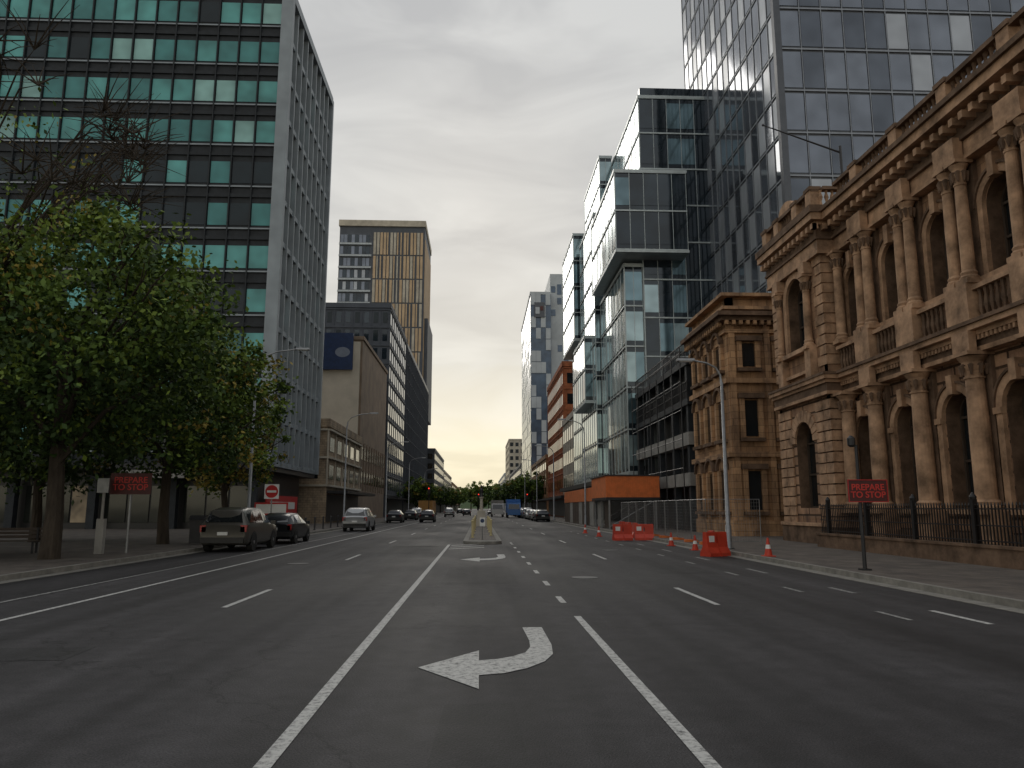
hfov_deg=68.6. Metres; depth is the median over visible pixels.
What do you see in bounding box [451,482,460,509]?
street block
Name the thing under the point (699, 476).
window
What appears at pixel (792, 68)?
window
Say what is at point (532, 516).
parked car
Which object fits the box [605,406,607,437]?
window
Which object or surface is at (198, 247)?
window
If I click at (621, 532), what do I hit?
water barrier
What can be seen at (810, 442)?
window
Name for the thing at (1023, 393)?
window
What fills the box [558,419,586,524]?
street lamp
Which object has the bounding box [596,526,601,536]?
traffic cone
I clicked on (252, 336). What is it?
window
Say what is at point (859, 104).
window
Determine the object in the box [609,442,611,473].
window
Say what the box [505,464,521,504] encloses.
grey street block
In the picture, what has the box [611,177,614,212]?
window
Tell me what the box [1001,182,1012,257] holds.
window
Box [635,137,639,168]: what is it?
window
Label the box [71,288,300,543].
plane tree
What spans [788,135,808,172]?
window
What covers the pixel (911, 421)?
window
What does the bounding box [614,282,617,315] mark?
window
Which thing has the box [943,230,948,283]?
window
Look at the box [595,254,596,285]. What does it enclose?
window
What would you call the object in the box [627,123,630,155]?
window
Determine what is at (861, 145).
window
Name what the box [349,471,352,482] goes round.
window
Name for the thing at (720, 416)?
window
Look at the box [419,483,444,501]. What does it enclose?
street tree
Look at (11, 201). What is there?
window
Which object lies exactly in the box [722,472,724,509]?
window
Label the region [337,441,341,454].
window
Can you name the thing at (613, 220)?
window
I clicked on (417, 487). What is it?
street tree
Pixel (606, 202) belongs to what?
window
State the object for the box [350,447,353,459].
window
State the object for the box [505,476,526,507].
street tree
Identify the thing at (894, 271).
sandstone hall
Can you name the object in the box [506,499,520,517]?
box truck
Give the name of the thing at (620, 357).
window
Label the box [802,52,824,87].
window
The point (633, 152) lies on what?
window
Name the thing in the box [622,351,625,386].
window
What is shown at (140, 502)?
window
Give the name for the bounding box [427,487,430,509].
traffic light
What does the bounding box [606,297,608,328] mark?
window
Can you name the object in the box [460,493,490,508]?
hills
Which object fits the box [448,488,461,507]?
street tree
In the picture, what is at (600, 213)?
window
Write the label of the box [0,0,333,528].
teal glass tower
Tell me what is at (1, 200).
window
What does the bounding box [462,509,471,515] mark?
parked car
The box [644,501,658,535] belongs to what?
fence
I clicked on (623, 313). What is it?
window
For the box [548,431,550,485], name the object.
window
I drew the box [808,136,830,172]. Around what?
window
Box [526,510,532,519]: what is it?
parked car
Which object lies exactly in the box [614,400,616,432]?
window
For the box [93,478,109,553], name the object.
parking meter
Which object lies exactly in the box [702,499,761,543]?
fence
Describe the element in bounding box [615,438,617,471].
window
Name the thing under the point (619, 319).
window
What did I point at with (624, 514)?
fence
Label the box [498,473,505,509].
grey street block
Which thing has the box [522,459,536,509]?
street lamp
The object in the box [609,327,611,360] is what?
window
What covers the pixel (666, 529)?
fence
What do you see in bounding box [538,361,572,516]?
orange brick building
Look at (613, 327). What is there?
window
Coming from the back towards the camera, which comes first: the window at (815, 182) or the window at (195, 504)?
the window at (195, 504)
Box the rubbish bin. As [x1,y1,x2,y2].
[189,515,207,542]
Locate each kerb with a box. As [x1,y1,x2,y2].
[0,511,456,583]
[504,512,1023,613]
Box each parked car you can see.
[200,507,276,550]
[260,513,309,543]
[342,508,375,530]
[386,510,404,522]
[404,510,418,519]
[411,508,421,517]
[419,510,436,521]
[444,508,454,516]
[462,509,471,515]
[521,508,532,518]
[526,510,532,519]
[530,510,544,520]
[533,510,549,521]
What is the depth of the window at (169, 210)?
60.62 m
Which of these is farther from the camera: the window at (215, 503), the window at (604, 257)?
the window at (604, 257)
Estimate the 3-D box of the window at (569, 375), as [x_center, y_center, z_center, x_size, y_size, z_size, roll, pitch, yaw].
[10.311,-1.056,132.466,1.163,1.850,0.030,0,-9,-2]
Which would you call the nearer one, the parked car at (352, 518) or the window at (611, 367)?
the parked car at (352, 518)
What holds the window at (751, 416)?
in the stone office at (730, 336)
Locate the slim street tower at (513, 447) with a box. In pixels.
[504,439,521,504]
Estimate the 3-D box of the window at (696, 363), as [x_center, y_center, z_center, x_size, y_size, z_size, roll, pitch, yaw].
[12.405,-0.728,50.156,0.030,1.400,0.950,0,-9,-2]
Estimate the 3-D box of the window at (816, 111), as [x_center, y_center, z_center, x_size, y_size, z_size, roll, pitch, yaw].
[22.754,-20.331,56.040,1.512,2.924,0.030,0,-9,-2]
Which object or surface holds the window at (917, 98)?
in the grey glass tower at (855, 79)
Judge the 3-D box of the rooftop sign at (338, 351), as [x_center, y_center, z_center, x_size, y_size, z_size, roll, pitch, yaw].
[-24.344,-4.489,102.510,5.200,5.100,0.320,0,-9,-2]
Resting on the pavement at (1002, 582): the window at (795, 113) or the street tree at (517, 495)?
the street tree at (517, 495)
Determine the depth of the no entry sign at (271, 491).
43.92 m
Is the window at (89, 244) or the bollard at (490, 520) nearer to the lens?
the bollard at (490, 520)
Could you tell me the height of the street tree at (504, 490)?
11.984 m
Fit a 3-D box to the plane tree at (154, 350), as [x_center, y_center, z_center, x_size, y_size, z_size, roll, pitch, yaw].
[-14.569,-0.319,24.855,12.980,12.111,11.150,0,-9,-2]
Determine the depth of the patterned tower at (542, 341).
220.63 m
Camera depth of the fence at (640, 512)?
46.30 m
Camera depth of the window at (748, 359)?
44.15 m
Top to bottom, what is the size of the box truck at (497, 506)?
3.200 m
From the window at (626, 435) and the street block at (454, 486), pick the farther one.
the street block at (454, 486)
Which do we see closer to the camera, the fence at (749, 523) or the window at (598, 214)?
the fence at (749, 523)
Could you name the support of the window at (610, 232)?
in the stepped glass tower at (637, 288)
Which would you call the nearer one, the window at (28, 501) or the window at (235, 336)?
the window at (28, 501)
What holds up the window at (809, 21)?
in the grey glass tower at (855, 79)
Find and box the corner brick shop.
[298,418,374,523]
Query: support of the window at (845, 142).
in the grey glass tower at (855, 79)
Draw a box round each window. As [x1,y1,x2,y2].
[0,157,10,178]
[0,199,5,221]
[0,486,6,522]
[7,199,26,220]
[23,486,46,522]
[30,200,50,221]
[55,200,71,222]
[63,486,70,522]
[67,287,85,309]
[70,486,87,522]
[71,243,90,265]
[74,201,91,221]
[103,488,126,521]
[119,201,138,223]
[126,494,149,521]
[141,202,161,223]
[150,486,160,521]
[161,244,180,262]
[163,202,183,223]
[182,245,202,267]
[183,486,205,521]
[202,289,221,310]
[204,245,224,267]
[206,486,228,514]
[223,289,243,311]
[224,333,241,355]
[226,245,246,267]
[229,486,247,506]
[244,333,263,355]
[246,289,265,311]
[248,246,268,267]
[327,312,387,366]
[329,465,333,479]
[330,437,334,452]
[336,467,340,480]
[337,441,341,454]
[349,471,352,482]
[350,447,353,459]
[355,472,357,483]
[356,450,358,461]
[510,442,521,473]
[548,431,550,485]
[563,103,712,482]
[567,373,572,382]
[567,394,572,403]
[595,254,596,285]
[597,214,598,246]
[597,250,599,279]
[599,209,601,239]
[600,243,602,275]
[602,202,604,234]
[603,237,605,270]
[605,194,607,228]
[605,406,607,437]
[606,230,608,264]
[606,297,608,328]
[606,332,608,363]
[606,443,608,473]
[607,367,609,399]
[608,187,610,221]
[608,292,611,324]
[608,405,610,435]
[609,223,611,258]
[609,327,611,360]
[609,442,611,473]
[610,365,612,396]
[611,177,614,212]
[611,287,614,319]
[611,402,613,434]
[612,215,614,252]
[612,323,614,356]
[612,440,614,472]
[613,361,615,394]
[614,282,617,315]
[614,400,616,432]
[615,319,618,353]
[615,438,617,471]
[616,358,618,391]
[617,277,620,311]
[617,397,619,430]
[618,315,621,349]
[618,436,620,470]
[619,354,622,389]
[620,394,623,429]
[621,272,623,306]
[621,435,624,469]
[622,311,624,346]
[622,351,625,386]
[623,391,626,427]
[624,130,627,162]
[624,433,627,468]
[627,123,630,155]
[628,156,631,168]
[631,112,634,146]
[632,147,634,168]
[634,102,637,138]
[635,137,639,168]
[682,0,1023,298]
[695,363,697,382]
[697,413,699,444]
[699,476,702,509]
[705,356,707,377]
[707,409,710,441]
[710,474,713,509]
[716,349,718,369]
[718,404,721,438]
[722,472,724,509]
[742,343,754,366]
[745,400,758,435]
[748,471,762,509]
[782,52,802,87]
[785,93,805,129]
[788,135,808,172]
[791,179,809,200]
[798,289,804,346]
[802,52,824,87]
[805,93,827,129]
[807,428,818,507]
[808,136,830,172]
[811,179,831,203]
[824,53,846,88]
[827,94,849,130]
[830,136,851,173]
[849,95,871,130]
[853,137,872,162]
[871,95,892,131]
[893,96,913,127]
[910,414,918,503]
[915,96,931,119]
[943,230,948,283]
[959,397,973,506]
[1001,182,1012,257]
[1022,393,1023,416]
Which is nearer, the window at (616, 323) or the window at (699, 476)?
the window at (699, 476)
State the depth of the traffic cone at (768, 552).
24.65 m
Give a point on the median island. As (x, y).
(494, 538)
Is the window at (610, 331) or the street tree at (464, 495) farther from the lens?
the street tree at (464, 495)
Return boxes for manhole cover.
[571,576,597,578]
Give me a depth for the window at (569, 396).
131.84 m
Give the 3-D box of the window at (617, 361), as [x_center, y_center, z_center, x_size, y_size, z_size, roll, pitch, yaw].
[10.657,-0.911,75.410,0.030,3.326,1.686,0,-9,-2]
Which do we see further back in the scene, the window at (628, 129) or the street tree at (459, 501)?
the street tree at (459, 501)
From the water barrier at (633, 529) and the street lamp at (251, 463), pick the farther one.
the water barrier at (633, 529)
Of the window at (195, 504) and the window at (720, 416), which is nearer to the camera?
the window at (720, 416)
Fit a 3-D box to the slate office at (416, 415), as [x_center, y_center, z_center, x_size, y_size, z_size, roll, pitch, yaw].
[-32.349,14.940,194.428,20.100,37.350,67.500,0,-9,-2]
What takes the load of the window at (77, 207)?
in the teal glass tower at (244, 84)
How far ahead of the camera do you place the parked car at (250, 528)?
29.37 m
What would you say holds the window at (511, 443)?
in the slim street tower at (513, 447)
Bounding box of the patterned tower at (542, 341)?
[521,274,571,507]
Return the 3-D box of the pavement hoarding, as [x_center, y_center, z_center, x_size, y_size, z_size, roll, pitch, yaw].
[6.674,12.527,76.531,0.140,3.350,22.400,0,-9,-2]
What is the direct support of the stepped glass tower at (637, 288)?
on the ground
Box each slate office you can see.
[324,302,407,516]
[402,343,428,514]
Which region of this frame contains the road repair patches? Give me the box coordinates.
[0,545,715,767]
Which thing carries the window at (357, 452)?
in the corner brick shop
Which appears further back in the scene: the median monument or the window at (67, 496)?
the median monument
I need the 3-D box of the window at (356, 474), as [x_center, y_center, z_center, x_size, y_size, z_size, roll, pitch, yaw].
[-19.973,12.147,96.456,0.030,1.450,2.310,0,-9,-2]
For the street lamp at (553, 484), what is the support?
on the pavement at (1002, 582)
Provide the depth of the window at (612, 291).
78.70 m
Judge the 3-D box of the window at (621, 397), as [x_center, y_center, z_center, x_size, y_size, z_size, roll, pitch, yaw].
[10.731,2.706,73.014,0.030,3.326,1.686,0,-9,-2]
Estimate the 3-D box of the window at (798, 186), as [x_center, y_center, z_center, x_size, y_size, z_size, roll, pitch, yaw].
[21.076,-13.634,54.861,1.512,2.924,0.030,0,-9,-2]
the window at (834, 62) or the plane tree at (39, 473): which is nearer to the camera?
the plane tree at (39, 473)
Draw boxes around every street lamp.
[247,348,309,506]
[341,412,378,526]
[384,441,408,520]
[408,457,425,509]
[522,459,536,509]
[535,445,554,519]
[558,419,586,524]
[676,358,734,548]
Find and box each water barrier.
[612,524,632,540]
[632,523,637,537]
[634,524,653,539]
[700,532,730,556]
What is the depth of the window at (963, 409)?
25.54 m
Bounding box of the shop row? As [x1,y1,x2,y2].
[531,454,548,511]
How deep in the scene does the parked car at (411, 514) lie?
105.94 m
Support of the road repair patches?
on the road
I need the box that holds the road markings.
[0,513,992,767]
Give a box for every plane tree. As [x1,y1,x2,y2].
[0,0,186,308]
[0,160,264,559]
[0,202,121,482]
[0,332,170,541]
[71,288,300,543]
[165,372,294,506]
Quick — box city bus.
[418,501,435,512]
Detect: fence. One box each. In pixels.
[621,502,627,520]
[628,502,635,521]
[636,501,644,530]
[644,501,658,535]
[654,501,669,537]
[664,500,683,539]
[676,500,697,541]
[690,499,706,544]
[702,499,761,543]
[816,492,1023,569]
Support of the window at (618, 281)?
in the stepped glass tower at (637, 288)
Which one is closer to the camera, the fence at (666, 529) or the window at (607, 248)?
the fence at (666, 529)
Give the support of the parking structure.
on the ground
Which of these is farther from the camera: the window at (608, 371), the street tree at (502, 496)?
the street tree at (502, 496)
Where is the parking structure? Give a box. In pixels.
[631,345,697,531]
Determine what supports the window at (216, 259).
in the teal glass tower at (244, 84)
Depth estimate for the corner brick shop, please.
80.21 m
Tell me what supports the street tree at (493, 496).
on the pavement at (1002, 582)
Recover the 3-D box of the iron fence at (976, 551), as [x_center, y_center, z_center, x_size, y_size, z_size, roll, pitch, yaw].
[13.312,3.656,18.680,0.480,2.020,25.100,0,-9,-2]
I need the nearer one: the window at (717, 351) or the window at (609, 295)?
the window at (717, 351)
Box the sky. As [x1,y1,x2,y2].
[298,0,684,488]
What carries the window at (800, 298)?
in the sandstone hall
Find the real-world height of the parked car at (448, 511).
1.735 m
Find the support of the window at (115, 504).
in the teal glass tower at (244, 84)
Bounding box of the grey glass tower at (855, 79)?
[681,0,1023,298]
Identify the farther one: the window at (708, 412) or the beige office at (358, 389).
the beige office at (358, 389)
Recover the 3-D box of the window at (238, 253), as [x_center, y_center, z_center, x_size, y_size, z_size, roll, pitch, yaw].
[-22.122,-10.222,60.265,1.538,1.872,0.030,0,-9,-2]
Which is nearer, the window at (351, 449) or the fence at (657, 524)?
the fence at (657, 524)
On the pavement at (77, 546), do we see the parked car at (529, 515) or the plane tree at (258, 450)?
the plane tree at (258, 450)
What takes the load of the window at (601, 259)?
in the stepped glass tower at (637, 288)
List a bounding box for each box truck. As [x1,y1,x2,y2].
[491,500,503,516]
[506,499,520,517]
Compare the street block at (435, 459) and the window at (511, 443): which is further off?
the window at (511, 443)
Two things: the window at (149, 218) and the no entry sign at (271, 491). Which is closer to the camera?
the no entry sign at (271, 491)
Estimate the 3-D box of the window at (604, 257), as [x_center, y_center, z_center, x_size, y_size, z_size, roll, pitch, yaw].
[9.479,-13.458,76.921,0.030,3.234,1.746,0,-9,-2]
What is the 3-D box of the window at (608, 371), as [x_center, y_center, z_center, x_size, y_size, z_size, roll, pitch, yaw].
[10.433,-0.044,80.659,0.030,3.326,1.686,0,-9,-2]
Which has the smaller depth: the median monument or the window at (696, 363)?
the window at (696, 363)
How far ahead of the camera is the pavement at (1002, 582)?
20.76 m
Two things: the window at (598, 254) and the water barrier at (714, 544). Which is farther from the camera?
the window at (598, 254)
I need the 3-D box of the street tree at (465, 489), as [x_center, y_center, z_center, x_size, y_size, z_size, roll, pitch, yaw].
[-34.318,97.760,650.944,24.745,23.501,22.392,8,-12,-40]
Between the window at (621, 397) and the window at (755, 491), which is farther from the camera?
the window at (621, 397)
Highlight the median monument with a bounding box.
[476,485,486,525]
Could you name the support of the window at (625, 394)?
in the stepped glass tower at (637, 288)
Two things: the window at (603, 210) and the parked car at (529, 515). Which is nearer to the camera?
the window at (603, 210)
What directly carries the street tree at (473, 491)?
on the ground
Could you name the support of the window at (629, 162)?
in the stepped glass tower at (637, 288)
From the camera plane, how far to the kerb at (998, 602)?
16.81 m
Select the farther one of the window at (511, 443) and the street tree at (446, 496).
the window at (511, 443)
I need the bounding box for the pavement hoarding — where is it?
[564,487,594,525]
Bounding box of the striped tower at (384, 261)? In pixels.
[337,220,432,424]
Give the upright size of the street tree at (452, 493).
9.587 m
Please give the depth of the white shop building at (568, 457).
120.40 m
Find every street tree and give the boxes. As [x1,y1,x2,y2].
[396,476,434,507]
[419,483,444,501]
[428,486,451,512]
[438,487,458,507]
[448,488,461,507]
[453,489,468,510]
[456,488,471,508]
[459,483,471,509]
[462,481,487,509]
[471,495,490,508]
[476,479,497,509]
[490,484,500,499]
[494,483,505,510]
[497,480,513,502]
[500,479,514,499]
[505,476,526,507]
[507,475,535,507]
[510,470,543,508]
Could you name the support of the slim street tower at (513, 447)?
on the ground
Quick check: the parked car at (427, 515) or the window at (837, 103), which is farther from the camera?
the parked car at (427, 515)
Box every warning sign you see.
[109,470,152,552]
[847,435,888,570]
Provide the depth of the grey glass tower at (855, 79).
57.56 m
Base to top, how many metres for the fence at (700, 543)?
1.963 m
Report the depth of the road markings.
8.22 m
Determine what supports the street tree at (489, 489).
on the ground
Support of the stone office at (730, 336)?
on the ground
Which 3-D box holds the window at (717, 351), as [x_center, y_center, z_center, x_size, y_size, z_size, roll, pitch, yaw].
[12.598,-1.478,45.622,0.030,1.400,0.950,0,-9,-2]
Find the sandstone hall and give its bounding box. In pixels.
[755,6,1023,545]
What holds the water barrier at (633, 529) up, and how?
on the road
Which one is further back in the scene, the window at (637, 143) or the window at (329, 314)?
the window at (329, 314)
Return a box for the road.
[0,509,1023,767]
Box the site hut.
[590,475,659,528]
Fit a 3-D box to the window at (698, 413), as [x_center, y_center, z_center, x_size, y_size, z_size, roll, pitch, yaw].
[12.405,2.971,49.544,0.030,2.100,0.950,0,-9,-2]
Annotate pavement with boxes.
[0,509,463,574]
[504,511,1023,599]
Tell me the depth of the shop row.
172.03 m
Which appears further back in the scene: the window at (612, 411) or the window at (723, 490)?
the window at (612, 411)
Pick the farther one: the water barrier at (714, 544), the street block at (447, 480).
the street block at (447, 480)
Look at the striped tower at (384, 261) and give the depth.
241.78 m
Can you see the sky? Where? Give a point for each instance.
(485, 123)
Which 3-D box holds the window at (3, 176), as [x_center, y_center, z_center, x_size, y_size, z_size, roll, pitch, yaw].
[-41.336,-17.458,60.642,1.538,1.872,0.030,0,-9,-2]
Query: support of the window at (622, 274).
in the stepped glass tower at (637, 288)
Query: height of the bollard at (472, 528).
0.940 m
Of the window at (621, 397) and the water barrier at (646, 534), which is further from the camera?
the window at (621, 397)
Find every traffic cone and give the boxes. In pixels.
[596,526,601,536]
[666,532,675,545]
[690,535,699,549]
[761,538,775,556]
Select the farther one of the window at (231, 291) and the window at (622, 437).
the window at (622, 437)
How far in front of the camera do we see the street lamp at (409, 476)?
123.57 m
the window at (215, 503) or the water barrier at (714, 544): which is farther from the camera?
the window at (215, 503)
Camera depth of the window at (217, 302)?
59.55 m
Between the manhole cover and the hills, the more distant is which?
the hills
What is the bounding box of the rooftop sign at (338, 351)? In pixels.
[323,333,353,369]
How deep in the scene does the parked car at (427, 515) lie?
90.28 m
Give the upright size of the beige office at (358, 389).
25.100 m
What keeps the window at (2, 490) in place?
in the teal glass tower at (244, 84)
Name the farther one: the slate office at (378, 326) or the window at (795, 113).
the slate office at (378, 326)
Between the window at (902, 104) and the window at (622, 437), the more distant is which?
the window at (622, 437)
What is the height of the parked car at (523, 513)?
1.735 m
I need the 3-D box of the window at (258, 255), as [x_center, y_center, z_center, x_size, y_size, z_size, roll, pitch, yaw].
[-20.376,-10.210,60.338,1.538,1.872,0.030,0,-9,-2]
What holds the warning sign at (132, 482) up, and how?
on the pavement at (77, 546)
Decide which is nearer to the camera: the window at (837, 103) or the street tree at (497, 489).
the window at (837, 103)
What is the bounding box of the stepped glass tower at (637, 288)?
[560,88,712,524]
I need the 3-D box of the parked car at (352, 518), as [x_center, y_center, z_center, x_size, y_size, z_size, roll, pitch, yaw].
[-11.602,10.291,57.140,2.220,1.735,4.840,0,-9,-2]
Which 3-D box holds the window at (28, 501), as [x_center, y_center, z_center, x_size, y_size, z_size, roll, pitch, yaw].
[-36.641,9.238,57.717,1.600,2.800,0.060,0,-9,-2]
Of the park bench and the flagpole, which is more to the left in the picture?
the park bench
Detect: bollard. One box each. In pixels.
[471,520,473,537]
[489,519,491,535]
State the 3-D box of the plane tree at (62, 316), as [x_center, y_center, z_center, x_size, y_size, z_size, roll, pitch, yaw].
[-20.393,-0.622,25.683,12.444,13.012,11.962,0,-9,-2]
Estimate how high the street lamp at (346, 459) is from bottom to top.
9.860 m
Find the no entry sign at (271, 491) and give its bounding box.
[264,484,278,512]
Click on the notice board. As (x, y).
(277, 507)
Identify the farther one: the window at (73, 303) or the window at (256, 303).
the window at (256, 303)
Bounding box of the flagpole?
[762,124,842,173]
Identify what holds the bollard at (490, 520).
on the median island
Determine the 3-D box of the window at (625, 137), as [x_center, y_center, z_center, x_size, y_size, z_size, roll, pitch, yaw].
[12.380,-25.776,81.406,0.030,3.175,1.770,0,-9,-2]
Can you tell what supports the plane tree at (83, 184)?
on the pavement at (77, 546)
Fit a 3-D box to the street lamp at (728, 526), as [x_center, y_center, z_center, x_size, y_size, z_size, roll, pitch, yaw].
[7.677,2.705,29.909,1.960,7.560,0.320,0,-9,-2]
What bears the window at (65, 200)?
in the teal glass tower at (244, 84)
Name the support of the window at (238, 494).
in the teal glass tower at (244, 84)
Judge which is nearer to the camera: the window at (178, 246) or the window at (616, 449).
the window at (178, 246)
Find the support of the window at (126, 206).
in the teal glass tower at (244, 84)
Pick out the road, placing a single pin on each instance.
(756, 669)
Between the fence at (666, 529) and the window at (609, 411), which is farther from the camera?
the window at (609, 411)
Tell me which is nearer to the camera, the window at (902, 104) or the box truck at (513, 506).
the window at (902, 104)
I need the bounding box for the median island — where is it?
[463,515,501,544]
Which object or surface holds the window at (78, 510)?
in the teal glass tower at (244, 84)
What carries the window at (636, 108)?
in the stepped glass tower at (637, 288)
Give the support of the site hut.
on the pavement at (1002, 582)
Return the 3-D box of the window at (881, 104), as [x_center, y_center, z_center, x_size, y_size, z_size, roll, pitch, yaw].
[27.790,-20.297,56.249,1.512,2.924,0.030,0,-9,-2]
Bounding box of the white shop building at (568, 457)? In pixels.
[551,411,573,516]
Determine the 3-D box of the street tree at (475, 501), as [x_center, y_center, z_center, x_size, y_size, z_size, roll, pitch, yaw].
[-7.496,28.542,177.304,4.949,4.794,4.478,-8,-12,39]
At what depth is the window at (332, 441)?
80.43 m
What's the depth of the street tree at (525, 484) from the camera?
172.78 m
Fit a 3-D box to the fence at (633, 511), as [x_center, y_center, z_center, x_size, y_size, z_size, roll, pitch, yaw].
[7.825,8.656,48.748,0.600,1.963,2.567,0,-9,-2]
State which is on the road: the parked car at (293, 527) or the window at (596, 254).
the parked car at (293, 527)
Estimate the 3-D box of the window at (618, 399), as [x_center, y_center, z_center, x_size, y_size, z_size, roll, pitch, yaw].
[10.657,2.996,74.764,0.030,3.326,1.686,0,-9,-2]
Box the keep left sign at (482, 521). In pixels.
[480,517,484,539]
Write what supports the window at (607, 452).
in the stepped glass tower at (637, 288)
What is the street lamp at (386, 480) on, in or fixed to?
on the pavement at (77, 546)
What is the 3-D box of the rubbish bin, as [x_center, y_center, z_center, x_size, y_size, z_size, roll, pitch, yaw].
[-13.832,6.413,33.146,0.680,1.200,0.680,0,-9,-2]
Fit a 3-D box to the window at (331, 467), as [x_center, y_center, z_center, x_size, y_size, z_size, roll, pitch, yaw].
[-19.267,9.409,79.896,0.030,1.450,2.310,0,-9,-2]
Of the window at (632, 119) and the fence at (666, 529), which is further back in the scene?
the window at (632, 119)
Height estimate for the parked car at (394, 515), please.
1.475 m
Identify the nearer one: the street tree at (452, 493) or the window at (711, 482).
the window at (711, 482)
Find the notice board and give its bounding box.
[254,502,287,514]
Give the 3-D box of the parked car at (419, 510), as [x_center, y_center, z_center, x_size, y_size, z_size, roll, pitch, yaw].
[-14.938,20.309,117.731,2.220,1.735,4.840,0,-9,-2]
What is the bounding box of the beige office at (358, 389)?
[321,336,387,517]
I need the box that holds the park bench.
[0,528,41,553]
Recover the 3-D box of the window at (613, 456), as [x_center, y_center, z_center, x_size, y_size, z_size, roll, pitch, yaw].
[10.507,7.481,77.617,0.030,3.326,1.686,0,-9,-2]
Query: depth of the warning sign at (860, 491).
19.43 m
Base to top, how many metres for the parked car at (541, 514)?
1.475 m
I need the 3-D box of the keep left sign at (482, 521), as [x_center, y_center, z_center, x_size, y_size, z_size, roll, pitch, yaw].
[-1.461,7.103,36.895,0.260,1.100,0.085,0,-9,-2]
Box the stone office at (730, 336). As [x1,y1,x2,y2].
[680,292,785,535]
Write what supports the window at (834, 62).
in the grey glass tower at (855, 79)
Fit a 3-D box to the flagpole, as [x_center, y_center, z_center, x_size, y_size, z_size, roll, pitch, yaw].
[12.664,-10.161,32.705,3.442,2.520,0.120,0,-9,-1]
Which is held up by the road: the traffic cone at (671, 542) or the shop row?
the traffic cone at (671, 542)
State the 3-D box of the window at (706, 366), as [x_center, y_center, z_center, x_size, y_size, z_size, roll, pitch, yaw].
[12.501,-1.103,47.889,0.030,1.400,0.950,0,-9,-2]
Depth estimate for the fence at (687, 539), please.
36.33 m
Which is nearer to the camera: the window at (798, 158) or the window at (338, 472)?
the window at (798, 158)
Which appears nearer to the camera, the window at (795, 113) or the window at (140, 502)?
the window at (795, 113)
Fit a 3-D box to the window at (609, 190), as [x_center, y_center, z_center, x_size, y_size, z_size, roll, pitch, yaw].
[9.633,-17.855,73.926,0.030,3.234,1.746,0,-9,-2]
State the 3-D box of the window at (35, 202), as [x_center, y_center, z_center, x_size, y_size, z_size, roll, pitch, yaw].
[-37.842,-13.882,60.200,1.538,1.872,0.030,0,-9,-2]
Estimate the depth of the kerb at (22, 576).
22.22 m
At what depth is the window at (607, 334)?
81.62 m
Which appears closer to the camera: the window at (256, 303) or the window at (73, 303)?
the window at (73, 303)
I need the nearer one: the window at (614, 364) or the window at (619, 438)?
the window at (619, 438)
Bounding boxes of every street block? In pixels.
[427,448,443,511]
[443,470,451,511]
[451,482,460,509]
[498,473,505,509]
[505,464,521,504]

